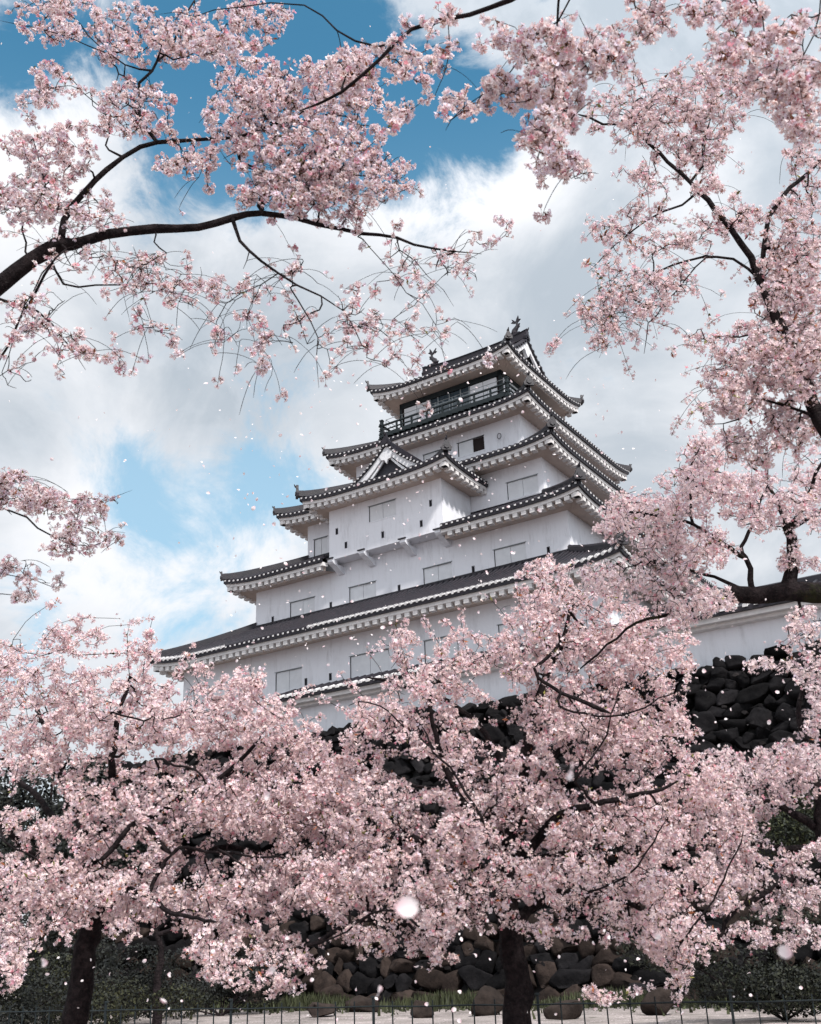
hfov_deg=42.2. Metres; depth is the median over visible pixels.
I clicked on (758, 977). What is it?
shrub
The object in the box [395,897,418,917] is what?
petal
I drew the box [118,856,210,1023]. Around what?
cherry tree
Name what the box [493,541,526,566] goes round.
window
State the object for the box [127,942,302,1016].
shrub
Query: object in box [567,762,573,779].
petal
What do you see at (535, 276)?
sky
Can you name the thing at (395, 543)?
falling petals
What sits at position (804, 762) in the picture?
cherry tree
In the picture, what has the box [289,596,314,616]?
window
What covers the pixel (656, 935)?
petal
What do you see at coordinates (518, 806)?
cherry tree
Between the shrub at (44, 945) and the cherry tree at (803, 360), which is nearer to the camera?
the cherry tree at (803, 360)
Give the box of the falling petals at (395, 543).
[1,11,814,1019]
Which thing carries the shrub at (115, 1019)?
on the ground at (672, 1016)
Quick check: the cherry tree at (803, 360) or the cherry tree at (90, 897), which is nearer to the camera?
the cherry tree at (803, 360)
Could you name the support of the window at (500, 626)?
in the castle keep
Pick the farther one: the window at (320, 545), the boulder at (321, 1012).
the window at (320, 545)
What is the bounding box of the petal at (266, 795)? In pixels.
[264,791,269,800]
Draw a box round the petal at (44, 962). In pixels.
[41,958,47,966]
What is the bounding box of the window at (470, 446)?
[456,435,484,458]
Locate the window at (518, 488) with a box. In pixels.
[506,473,539,501]
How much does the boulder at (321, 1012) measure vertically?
0.465 m
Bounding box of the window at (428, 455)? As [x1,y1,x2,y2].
[423,449,450,460]
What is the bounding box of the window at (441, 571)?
[422,561,451,583]
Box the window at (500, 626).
[497,618,532,645]
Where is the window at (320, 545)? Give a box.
[313,535,327,555]
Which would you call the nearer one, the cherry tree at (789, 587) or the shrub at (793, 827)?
the cherry tree at (789, 587)
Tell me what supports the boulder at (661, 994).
on the ground at (672, 1016)
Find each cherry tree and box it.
[0,0,514,603]
[0,597,379,1023]
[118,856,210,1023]
[157,0,820,224]
[266,553,758,1023]
[543,51,820,492]
[575,426,820,687]
[691,648,820,955]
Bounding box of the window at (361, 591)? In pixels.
[348,580,376,600]
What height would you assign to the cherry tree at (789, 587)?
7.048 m
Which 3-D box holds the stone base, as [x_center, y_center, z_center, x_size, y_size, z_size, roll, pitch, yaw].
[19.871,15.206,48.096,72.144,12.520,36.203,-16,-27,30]
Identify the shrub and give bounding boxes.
[0,848,123,1016]
[0,952,205,1023]
[0,961,94,1023]
[18,942,222,1023]
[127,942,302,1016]
[616,905,820,1019]
[705,780,818,866]
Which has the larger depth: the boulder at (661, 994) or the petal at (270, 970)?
the boulder at (661, 994)
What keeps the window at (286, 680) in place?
in the castle keep
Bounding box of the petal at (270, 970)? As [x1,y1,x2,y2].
[267,967,275,973]
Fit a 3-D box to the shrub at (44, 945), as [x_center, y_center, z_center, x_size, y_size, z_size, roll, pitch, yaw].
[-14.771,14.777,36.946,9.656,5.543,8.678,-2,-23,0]
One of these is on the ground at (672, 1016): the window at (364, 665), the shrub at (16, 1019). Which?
the shrub at (16, 1019)
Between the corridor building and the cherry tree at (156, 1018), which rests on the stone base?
the corridor building
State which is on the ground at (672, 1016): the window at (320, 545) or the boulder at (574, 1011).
the boulder at (574, 1011)
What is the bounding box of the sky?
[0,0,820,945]
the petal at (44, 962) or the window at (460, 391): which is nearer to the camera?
the petal at (44, 962)
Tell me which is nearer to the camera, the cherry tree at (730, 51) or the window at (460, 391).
the cherry tree at (730, 51)
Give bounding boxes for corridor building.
[264,573,820,731]
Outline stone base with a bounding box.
[25,639,820,1004]
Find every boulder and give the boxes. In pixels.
[306,1002,336,1017]
[345,995,378,1011]
[410,1000,433,1017]
[471,985,503,1015]
[543,1000,582,1019]
[640,987,677,1014]
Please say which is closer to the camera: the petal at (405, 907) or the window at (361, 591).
the petal at (405, 907)
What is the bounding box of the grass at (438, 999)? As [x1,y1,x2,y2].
[0,984,820,1019]
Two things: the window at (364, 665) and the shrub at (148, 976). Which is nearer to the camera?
the shrub at (148, 976)
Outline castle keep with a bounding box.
[147,316,724,753]
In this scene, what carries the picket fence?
on the ground at (672, 1016)
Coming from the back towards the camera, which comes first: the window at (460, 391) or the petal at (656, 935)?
the window at (460, 391)
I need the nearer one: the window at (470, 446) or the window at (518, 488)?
the window at (518, 488)
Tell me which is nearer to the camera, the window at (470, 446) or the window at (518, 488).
the window at (518, 488)
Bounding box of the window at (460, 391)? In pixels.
[430,386,470,416]
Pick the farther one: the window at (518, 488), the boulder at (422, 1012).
the window at (518, 488)
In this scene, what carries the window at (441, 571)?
in the castle keep
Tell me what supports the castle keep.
on the stone base
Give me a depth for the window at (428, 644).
49.83 m
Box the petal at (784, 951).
[777,945,791,958]
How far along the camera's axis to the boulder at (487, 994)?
30.61 m
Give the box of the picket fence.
[0,989,820,1023]
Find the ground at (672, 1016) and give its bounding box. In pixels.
[3,980,820,1023]
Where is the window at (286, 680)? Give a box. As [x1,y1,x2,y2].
[274,667,301,693]
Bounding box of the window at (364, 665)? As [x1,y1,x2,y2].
[349,648,389,677]
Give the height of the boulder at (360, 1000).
0.602 m
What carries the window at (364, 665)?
in the castle keep
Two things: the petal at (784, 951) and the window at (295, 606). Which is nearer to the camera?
the petal at (784, 951)
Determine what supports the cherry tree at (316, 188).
on the ground at (672, 1016)
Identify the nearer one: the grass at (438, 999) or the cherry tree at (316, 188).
the cherry tree at (316, 188)
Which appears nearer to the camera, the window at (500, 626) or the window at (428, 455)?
the window at (500, 626)
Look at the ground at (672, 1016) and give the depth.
29.67 m
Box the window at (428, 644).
[423,634,457,662]
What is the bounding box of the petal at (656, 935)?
[653,933,660,938]

